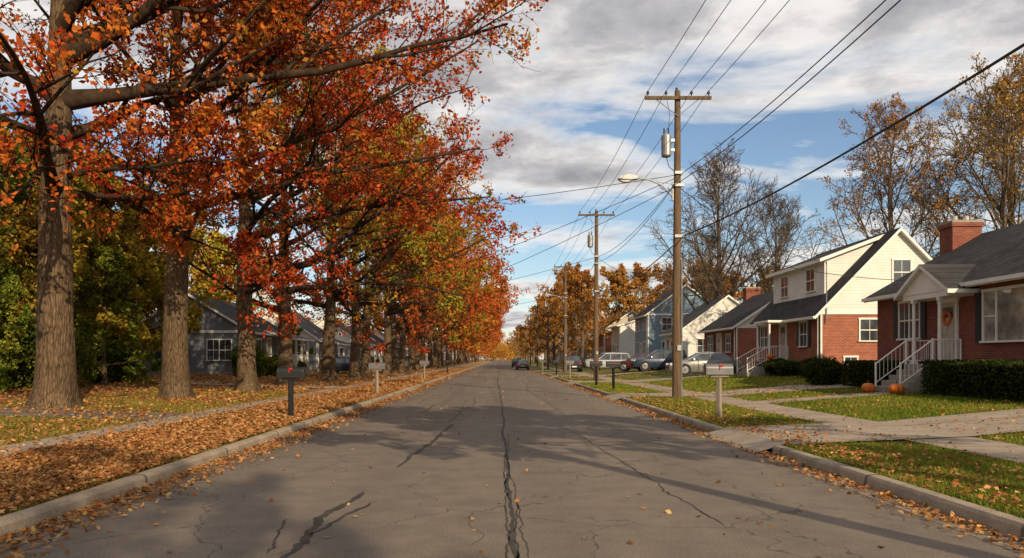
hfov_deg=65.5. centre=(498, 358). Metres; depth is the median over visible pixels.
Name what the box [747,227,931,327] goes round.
roof
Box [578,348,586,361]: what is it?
walls
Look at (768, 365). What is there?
bush
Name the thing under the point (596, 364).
mailbox
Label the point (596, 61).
sky
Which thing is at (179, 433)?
fallen leaves
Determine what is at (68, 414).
driveway
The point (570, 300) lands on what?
maple tree
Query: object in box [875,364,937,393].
steps
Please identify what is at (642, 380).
driveway
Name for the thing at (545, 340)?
maple tree
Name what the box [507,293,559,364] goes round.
maple tree
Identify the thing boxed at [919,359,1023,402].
hedge
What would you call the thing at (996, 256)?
roof
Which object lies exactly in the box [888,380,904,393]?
pumpkin
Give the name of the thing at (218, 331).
trim
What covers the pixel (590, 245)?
utility pole
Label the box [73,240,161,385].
green tree
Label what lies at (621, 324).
roof
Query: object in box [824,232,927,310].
gable
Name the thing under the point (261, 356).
bush
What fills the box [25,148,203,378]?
yellow tree
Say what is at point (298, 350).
windows
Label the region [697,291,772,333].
roof
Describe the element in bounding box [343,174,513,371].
oak tree
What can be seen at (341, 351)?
windows
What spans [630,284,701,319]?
roof
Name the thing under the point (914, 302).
porch columns
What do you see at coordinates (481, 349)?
oak tree
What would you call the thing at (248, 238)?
oak tree
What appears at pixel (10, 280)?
green tree
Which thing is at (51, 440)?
sidewalk
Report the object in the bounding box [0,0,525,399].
oak tree
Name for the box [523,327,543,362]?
maple tree
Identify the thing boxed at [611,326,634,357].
walls
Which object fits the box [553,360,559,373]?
mailbox
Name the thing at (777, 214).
bare tree
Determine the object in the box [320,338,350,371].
porch
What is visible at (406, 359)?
parked car
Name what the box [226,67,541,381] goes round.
oak tree
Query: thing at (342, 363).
parked car
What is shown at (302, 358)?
porch
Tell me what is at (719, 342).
door
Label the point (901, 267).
windows
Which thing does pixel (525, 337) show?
utility pole
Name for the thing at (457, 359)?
oak tree
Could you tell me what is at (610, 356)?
parked suv
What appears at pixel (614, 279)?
maple tree
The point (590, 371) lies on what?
driveway
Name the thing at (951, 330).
door
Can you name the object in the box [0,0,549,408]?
oak tree
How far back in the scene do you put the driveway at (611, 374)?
67.15 m
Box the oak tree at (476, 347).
[442,320,503,363]
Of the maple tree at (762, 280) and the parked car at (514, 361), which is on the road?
the parked car at (514, 361)
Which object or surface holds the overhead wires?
attached to the utility pole at (677, 329)
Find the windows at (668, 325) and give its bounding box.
[636,317,671,354]
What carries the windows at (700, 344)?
attached to the walls at (690, 344)
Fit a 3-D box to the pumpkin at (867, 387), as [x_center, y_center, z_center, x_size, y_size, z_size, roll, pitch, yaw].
[12.500,0.930,26.900,0.418,0.450,0.418,0,0,0]
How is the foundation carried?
on the lawn at (230, 388)
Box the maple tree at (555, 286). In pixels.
[536,262,593,354]
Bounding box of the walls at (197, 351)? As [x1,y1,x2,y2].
[139,333,277,370]
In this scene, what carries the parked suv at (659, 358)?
on the driveway at (611, 374)
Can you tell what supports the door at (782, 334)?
attached to the walls at (840, 335)
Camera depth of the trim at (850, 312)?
39.97 m
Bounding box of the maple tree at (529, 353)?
[520,331,541,361]
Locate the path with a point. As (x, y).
(811, 398)
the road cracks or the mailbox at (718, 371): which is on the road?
the road cracks
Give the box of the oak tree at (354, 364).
[272,90,524,378]
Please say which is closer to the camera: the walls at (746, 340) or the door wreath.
the door wreath
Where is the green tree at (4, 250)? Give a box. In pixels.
[0,125,37,323]
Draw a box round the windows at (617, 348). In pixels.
[612,345,618,352]
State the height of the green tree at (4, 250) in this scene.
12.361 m
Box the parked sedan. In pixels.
[665,352,743,375]
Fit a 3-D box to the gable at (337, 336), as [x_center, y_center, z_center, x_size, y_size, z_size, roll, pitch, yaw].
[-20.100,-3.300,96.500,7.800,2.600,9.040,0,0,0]
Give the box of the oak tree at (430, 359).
[396,242,518,367]
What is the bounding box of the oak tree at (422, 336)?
[371,247,497,368]
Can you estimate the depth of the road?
9.06 m
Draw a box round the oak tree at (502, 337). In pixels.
[467,326,505,361]
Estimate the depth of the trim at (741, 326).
54.47 m
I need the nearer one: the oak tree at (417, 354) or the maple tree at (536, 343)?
the oak tree at (417, 354)
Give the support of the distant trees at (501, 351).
on the ground at (769, 450)
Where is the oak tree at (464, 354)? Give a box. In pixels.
[445,329,494,363]
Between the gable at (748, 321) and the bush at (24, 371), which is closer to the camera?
the bush at (24, 371)
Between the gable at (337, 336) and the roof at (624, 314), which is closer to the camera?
the gable at (337, 336)
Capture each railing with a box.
[737,346,787,371]
[875,338,961,385]
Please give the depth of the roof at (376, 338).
112.99 m
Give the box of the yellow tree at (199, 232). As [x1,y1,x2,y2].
[113,193,236,315]
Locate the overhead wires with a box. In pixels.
[120,0,1023,344]
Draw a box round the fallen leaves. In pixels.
[0,366,1023,557]
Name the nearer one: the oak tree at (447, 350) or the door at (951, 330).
the door at (951, 330)
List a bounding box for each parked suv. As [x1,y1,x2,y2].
[585,352,605,363]
[586,352,629,369]
[631,349,686,370]
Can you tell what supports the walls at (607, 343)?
on the foundation
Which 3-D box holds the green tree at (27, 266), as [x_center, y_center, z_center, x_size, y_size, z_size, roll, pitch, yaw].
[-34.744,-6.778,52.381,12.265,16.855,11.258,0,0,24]
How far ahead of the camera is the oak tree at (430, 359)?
119.66 m
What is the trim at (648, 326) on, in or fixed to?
on the foundation
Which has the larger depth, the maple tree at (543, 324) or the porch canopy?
the maple tree at (543, 324)
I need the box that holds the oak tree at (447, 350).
[425,311,499,365]
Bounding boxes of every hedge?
[840,359,918,387]
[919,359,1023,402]
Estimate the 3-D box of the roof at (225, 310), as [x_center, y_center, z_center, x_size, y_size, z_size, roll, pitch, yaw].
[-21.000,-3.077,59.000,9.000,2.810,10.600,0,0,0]
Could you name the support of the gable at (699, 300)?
on the walls at (655, 339)
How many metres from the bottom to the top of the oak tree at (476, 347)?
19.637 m
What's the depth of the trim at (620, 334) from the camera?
100.97 m
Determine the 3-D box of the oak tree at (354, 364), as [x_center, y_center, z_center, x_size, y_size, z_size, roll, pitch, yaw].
[-6.944,-8.289,55.419,16.710,20.039,13.587,0,0,-39]
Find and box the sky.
[0,0,1023,358]
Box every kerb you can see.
[0,361,490,535]
[506,361,1023,540]
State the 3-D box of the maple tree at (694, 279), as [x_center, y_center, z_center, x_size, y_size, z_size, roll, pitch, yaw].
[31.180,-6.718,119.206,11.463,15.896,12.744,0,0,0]
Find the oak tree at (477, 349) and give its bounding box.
[452,322,499,362]
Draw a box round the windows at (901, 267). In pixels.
[759,258,912,361]
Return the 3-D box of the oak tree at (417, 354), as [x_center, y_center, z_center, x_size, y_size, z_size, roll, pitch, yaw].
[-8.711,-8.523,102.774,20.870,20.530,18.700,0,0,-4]
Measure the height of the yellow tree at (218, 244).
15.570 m
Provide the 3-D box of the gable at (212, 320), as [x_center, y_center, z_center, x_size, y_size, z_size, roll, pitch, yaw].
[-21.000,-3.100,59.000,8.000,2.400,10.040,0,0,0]
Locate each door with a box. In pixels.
[266,337,271,357]
[716,333,721,352]
[779,323,786,359]
[937,297,958,359]
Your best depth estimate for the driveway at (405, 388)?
39.36 m
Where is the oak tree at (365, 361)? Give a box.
[290,135,514,376]
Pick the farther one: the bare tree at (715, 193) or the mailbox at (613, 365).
the bare tree at (715, 193)
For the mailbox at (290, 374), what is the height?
1.478 m
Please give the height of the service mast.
3.075 m
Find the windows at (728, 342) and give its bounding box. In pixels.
[706,333,732,352]
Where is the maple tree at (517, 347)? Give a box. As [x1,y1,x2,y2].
[506,332,519,357]
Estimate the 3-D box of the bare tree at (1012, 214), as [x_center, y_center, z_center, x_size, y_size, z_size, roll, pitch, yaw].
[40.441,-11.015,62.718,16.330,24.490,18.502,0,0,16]
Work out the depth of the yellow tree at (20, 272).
41.31 m
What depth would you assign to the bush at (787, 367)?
41.15 m
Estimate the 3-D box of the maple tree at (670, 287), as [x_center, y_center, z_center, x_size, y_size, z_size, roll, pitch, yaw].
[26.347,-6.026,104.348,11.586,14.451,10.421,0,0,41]
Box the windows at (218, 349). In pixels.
[153,338,277,360]
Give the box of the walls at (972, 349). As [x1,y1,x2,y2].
[877,279,1023,363]
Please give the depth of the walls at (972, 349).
25.90 m
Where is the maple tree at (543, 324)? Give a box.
[538,278,599,354]
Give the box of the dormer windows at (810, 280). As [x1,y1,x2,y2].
[779,267,815,298]
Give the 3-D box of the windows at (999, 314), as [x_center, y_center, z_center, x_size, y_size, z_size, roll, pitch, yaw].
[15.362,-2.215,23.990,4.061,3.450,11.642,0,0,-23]
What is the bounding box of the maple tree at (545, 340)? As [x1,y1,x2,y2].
[532,315,579,362]
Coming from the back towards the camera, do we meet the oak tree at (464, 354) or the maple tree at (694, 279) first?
the oak tree at (464, 354)
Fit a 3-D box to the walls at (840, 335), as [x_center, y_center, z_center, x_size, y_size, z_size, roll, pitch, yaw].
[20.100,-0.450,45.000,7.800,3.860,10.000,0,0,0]
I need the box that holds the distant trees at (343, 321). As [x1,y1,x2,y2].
[253,292,362,325]
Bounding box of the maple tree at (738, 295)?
[711,271,760,302]
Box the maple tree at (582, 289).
[543,270,621,367]
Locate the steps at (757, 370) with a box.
[736,361,770,376]
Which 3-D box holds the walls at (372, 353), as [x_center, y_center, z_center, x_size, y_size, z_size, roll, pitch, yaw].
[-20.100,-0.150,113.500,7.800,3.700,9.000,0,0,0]
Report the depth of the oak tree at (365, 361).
62.65 m
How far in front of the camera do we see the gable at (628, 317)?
115.98 m
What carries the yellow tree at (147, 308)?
on the lawn at (230, 388)
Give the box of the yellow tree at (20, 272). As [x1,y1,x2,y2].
[0,153,32,305]
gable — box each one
[138,296,236,329]
[262,312,314,338]
[316,319,350,340]
[606,312,636,329]
[650,286,704,312]
[683,297,737,330]
[739,309,762,324]
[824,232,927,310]
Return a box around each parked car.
[321,356,360,372]
[397,355,427,367]
[511,358,520,366]
[516,360,528,369]
[563,355,581,371]
[618,354,661,370]
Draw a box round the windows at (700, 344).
[666,311,728,352]
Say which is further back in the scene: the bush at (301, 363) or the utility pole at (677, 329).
the bush at (301, 363)
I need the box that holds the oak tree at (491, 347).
[464,339,499,361]
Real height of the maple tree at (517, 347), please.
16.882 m
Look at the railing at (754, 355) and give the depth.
46.11 m
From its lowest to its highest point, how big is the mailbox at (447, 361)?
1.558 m
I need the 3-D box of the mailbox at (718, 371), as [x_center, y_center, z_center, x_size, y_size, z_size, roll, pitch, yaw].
[5.338,0.886,19.293,0.665,1.558,0.270,0,0,0]
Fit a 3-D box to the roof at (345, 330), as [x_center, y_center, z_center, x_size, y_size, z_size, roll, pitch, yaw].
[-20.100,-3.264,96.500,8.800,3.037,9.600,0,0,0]
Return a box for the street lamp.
[618,174,673,200]
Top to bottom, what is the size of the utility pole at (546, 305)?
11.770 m
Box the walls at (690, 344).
[665,333,703,356]
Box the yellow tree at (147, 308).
[76,207,201,376]
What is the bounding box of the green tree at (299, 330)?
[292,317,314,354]
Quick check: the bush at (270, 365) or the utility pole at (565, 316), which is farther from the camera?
the utility pole at (565, 316)
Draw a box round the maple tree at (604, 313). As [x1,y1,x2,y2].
[592,280,639,329]
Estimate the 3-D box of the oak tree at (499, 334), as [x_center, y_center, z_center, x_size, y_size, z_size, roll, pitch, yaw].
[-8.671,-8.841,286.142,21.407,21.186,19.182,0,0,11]
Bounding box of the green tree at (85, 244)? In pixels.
[29,177,146,335]
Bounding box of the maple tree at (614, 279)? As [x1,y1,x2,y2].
[581,263,646,327]
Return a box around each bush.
[0,315,106,389]
[79,338,144,383]
[229,342,267,376]
[261,354,277,376]
[293,359,306,366]
[360,356,379,361]
[762,358,785,375]
[774,358,799,376]
[795,356,821,377]
[800,356,845,384]
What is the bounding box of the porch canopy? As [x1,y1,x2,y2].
[754,320,789,359]
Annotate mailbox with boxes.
[277,367,305,415]
[369,362,385,393]
[420,361,428,378]
[444,360,450,372]
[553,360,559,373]
[565,360,573,377]
[590,361,602,384]
[606,361,620,388]
[703,363,733,417]
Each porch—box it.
[264,330,313,373]
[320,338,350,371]
[370,343,383,361]
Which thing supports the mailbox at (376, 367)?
on the lawn at (230, 388)
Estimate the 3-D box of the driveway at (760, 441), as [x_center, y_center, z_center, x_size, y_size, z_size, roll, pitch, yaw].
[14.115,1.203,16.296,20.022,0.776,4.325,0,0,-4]
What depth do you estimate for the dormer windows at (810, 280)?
43.88 m
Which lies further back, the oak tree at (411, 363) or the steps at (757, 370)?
the oak tree at (411, 363)
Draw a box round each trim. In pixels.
[191,330,237,332]
[292,339,318,370]
[619,325,634,352]
[647,313,688,353]
[734,325,755,359]
[817,311,876,357]
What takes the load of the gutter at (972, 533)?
on the road
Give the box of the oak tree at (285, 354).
[130,22,495,385]
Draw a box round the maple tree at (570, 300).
[537,265,614,355]
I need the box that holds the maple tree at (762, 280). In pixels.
[750,267,773,292]
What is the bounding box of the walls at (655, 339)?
[635,314,685,354]
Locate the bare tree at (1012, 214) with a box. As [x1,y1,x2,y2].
[899,55,1023,257]
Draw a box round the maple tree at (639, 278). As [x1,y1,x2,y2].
[606,262,659,321]
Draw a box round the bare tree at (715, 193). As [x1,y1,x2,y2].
[634,137,805,331]
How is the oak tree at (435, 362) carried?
on the lawn at (230, 388)
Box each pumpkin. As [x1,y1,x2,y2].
[767,353,773,358]
[861,381,874,392]
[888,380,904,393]
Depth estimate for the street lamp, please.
28.94 m
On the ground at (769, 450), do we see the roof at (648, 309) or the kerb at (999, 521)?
the kerb at (999, 521)
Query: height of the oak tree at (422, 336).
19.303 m
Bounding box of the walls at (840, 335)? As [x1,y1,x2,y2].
[756,314,876,363]
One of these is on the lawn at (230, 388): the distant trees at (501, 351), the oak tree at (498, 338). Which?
the oak tree at (498, 338)
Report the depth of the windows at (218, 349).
53.98 m
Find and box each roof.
[140,293,277,336]
[261,311,336,343]
[314,318,370,343]
[348,324,383,344]
[374,329,399,347]
[600,310,636,331]
[607,320,634,328]
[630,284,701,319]
[659,295,740,335]
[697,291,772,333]
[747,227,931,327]
[766,234,883,277]
[861,223,1023,302]
[894,264,979,301]
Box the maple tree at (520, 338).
[516,324,542,360]
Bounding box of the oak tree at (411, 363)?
[343,218,530,370]
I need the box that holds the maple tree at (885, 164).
[808,92,998,258]
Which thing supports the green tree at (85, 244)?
on the lawn at (230, 388)
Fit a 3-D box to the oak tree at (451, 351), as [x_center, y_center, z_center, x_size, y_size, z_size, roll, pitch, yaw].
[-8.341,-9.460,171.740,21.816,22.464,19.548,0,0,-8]
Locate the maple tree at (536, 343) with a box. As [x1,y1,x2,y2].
[522,313,559,356]
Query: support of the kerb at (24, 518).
on the road
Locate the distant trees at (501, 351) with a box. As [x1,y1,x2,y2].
[445,337,543,360]
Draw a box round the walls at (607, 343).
[598,331,610,352]
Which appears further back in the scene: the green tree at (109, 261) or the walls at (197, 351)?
the walls at (197, 351)
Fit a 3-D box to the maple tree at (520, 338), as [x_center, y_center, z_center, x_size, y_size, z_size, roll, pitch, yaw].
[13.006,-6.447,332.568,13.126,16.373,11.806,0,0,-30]
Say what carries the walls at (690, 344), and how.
on the foundation
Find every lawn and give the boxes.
[0,360,489,516]
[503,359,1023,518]
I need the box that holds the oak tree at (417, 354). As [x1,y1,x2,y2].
[360,241,511,369]
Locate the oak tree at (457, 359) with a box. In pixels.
[426,318,502,364]
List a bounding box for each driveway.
[0,407,184,419]
[149,382,416,391]
[533,368,590,371]
[540,368,635,374]
[549,370,666,377]
[565,373,735,384]
[603,383,856,400]
[704,409,1023,452]
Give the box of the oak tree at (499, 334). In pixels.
[468,328,504,362]
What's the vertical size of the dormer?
3.260 m
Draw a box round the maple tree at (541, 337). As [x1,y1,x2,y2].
[517,288,578,365]
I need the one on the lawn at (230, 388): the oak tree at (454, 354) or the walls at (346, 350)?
the oak tree at (454, 354)
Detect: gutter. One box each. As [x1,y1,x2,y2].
[0,362,488,551]
[505,361,1023,554]
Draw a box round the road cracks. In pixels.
[266,369,723,557]
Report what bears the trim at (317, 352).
on the foundation
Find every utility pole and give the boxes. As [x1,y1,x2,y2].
[521,321,527,359]
[528,314,530,364]
[531,304,541,366]
[540,289,556,368]
[554,263,576,372]
[578,209,614,380]
[645,87,711,397]
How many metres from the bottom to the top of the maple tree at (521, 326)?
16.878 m
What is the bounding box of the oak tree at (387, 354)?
[316,152,517,374]
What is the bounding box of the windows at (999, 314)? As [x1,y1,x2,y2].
[893,284,1023,342]
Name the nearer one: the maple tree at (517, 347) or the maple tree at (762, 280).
the maple tree at (762, 280)
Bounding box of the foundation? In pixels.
[147,371,257,374]
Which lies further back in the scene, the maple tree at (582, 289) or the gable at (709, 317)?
the maple tree at (582, 289)
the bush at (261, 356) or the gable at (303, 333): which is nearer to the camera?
the bush at (261, 356)
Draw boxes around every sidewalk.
[0,360,489,458]
[529,364,1023,462]
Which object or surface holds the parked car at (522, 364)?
on the road
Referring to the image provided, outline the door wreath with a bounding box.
[942,311,951,325]
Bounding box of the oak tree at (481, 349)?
[464,333,498,361]
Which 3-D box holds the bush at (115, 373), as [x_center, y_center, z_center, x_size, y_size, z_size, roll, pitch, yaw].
[-17.967,0.155,37.061,3.109,2.285,3.165,0,0,-39]
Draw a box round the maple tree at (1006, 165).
[893,51,1023,258]
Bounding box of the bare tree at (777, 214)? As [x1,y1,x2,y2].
[721,184,839,293]
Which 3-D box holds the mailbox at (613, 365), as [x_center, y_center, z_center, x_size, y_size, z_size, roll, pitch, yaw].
[5.487,0.885,37.993,0.665,1.558,0.270,0,0,0]
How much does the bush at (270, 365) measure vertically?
1.696 m
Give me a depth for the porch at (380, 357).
95.53 m
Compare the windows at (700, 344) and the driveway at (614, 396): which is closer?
the driveway at (614, 396)
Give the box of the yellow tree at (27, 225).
[0,176,130,343]
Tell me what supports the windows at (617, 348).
attached to the walls at (628, 340)
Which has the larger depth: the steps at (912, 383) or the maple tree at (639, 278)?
the maple tree at (639, 278)
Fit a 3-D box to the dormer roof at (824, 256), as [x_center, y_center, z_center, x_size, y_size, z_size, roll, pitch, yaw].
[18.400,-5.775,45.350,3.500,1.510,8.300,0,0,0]
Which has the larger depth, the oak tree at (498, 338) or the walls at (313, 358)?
the oak tree at (498, 338)
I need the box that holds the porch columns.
[910,297,943,363]
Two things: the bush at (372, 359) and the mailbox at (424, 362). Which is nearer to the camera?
the mailbox at (424, 362)
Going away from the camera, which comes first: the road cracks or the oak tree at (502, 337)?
the road cracks
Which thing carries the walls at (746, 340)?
on the foundation
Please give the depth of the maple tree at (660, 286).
111.26 m
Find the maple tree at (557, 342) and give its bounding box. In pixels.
[524,316,563,363]
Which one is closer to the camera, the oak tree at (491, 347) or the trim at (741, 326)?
the trim at (741, 326)
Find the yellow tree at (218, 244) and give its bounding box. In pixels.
[188,229,260,309]
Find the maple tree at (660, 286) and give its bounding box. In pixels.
[636,264,689,307]
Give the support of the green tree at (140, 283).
on the lawn at (230, 388)
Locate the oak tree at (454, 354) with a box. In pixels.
[432,318,505,364]
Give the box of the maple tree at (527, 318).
[517,317,541,361]
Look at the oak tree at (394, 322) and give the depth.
78.11 m
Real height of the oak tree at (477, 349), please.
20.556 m
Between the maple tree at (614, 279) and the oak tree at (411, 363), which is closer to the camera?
the oak tree at (411, 363)
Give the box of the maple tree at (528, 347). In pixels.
[514,321,541,362]
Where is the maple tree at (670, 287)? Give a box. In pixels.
[668,259,730,298]
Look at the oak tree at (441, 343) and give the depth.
145.25 m
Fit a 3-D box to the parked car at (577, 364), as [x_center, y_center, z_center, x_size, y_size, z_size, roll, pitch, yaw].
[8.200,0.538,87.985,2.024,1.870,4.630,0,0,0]
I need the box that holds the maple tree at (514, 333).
[506,324,524,357]
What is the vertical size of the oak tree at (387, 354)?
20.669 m
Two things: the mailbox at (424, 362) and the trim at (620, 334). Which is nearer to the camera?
the mailbox at (424, 362)
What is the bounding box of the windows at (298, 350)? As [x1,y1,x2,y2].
[292,344,322,358]
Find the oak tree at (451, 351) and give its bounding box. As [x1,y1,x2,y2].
[425,277,508,364]
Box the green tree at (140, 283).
[0,131,153,336]
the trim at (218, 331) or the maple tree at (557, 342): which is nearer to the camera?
the trim at (218, 331)
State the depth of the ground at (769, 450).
15.28 m
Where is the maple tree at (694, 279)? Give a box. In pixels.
[683,265,740,295]
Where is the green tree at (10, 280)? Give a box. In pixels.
[0,261,31,391]
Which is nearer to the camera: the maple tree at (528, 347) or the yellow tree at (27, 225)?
the yellow tree at (27, 225)
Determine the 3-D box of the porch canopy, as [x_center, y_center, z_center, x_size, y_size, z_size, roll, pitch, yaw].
[15.550,-1.020,45.200,1.300,2.240,2.400,0,0,0]
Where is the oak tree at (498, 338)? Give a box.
[466,332,501,362]
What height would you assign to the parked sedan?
1.550 m
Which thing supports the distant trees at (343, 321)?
on the lawn at (230, 388)
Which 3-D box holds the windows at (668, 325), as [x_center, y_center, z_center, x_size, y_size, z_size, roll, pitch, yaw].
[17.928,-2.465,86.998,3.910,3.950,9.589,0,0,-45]
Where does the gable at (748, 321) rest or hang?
on the walls at (746, 340)
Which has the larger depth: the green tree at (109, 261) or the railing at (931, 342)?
the green tree at (109, 261)
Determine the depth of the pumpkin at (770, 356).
43.77 m
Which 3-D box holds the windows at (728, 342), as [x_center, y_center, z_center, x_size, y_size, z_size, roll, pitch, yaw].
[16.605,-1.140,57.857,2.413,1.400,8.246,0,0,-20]
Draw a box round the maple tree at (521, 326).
[519,291,563,355]
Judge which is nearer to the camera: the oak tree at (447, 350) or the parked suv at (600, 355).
the parked suv at (600, 355)
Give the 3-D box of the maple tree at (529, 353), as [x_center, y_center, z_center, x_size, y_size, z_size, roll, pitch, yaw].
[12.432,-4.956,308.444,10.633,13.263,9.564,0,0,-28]
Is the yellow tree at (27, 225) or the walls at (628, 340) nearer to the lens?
the yellow tree at (27, 225)
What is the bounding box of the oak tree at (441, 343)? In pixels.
[419,255,509,366]
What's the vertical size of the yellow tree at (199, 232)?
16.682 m
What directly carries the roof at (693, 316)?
on the gable at (709, 317)
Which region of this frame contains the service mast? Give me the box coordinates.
[826,261,826,322]
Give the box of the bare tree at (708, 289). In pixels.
[652,218,771,302]
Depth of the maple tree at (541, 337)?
146.85 m
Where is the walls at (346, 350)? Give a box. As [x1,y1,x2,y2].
[337,343,360,355]
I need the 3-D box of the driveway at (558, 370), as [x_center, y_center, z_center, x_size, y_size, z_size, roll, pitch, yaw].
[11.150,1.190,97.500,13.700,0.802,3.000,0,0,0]
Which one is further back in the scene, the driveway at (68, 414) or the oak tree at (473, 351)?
the oak tree at (473, 351)
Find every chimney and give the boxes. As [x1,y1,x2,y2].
[742,285,760,301]
[937,216,983,254]
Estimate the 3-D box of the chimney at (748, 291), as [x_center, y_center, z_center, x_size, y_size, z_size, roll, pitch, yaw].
[20.200,-2.410,63.500,1.220,7.020,1.000,0,0,0]
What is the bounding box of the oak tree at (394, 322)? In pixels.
[336,200,494,372]
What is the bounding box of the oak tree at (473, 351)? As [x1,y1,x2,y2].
[444,327,498,363]
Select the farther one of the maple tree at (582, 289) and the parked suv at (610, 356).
the maple tree at (582, 289)
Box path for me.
[756,392,888,402]
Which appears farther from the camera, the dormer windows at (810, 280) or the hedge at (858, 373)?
the dormer windows at (810, 280)
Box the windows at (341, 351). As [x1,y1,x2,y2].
[337,347,360,357]
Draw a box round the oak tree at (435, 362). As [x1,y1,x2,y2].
[396,254,518,366]
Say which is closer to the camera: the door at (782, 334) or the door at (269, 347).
the door at (782, 334)
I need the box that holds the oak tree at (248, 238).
[110,0,507,391]
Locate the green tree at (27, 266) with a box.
[0,167,36,299]
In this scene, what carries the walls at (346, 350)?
on the foundation
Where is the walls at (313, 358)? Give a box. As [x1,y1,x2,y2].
[303,341,336,367]
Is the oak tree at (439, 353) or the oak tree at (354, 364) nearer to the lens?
the oak tree at (354, 364)
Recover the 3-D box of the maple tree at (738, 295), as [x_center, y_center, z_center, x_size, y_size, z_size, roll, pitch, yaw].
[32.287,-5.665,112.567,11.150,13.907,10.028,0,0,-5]
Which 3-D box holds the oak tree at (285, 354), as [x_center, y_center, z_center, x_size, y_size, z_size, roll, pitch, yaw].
[-8.578,-7.573,39.989,15.531,18.606,13.888,0,0,20]
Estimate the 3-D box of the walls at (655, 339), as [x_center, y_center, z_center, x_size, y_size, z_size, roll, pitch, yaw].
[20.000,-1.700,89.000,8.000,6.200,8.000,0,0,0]
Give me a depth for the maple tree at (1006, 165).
55.86 m
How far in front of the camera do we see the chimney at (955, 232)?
31.24 m
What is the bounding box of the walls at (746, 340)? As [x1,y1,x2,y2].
[704,327,755,366]
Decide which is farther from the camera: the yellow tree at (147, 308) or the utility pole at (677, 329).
the yellow tree at (147, 308)
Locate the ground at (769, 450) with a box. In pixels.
[406,359,772,453]
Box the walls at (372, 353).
[370,345,378,356]
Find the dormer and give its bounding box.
[773,242,873,303]
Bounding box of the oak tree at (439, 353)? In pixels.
[397,287,494,366]
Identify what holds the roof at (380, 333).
on the walls
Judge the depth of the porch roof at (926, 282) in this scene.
26.13 m
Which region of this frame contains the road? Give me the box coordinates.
[0,360,1020,557]

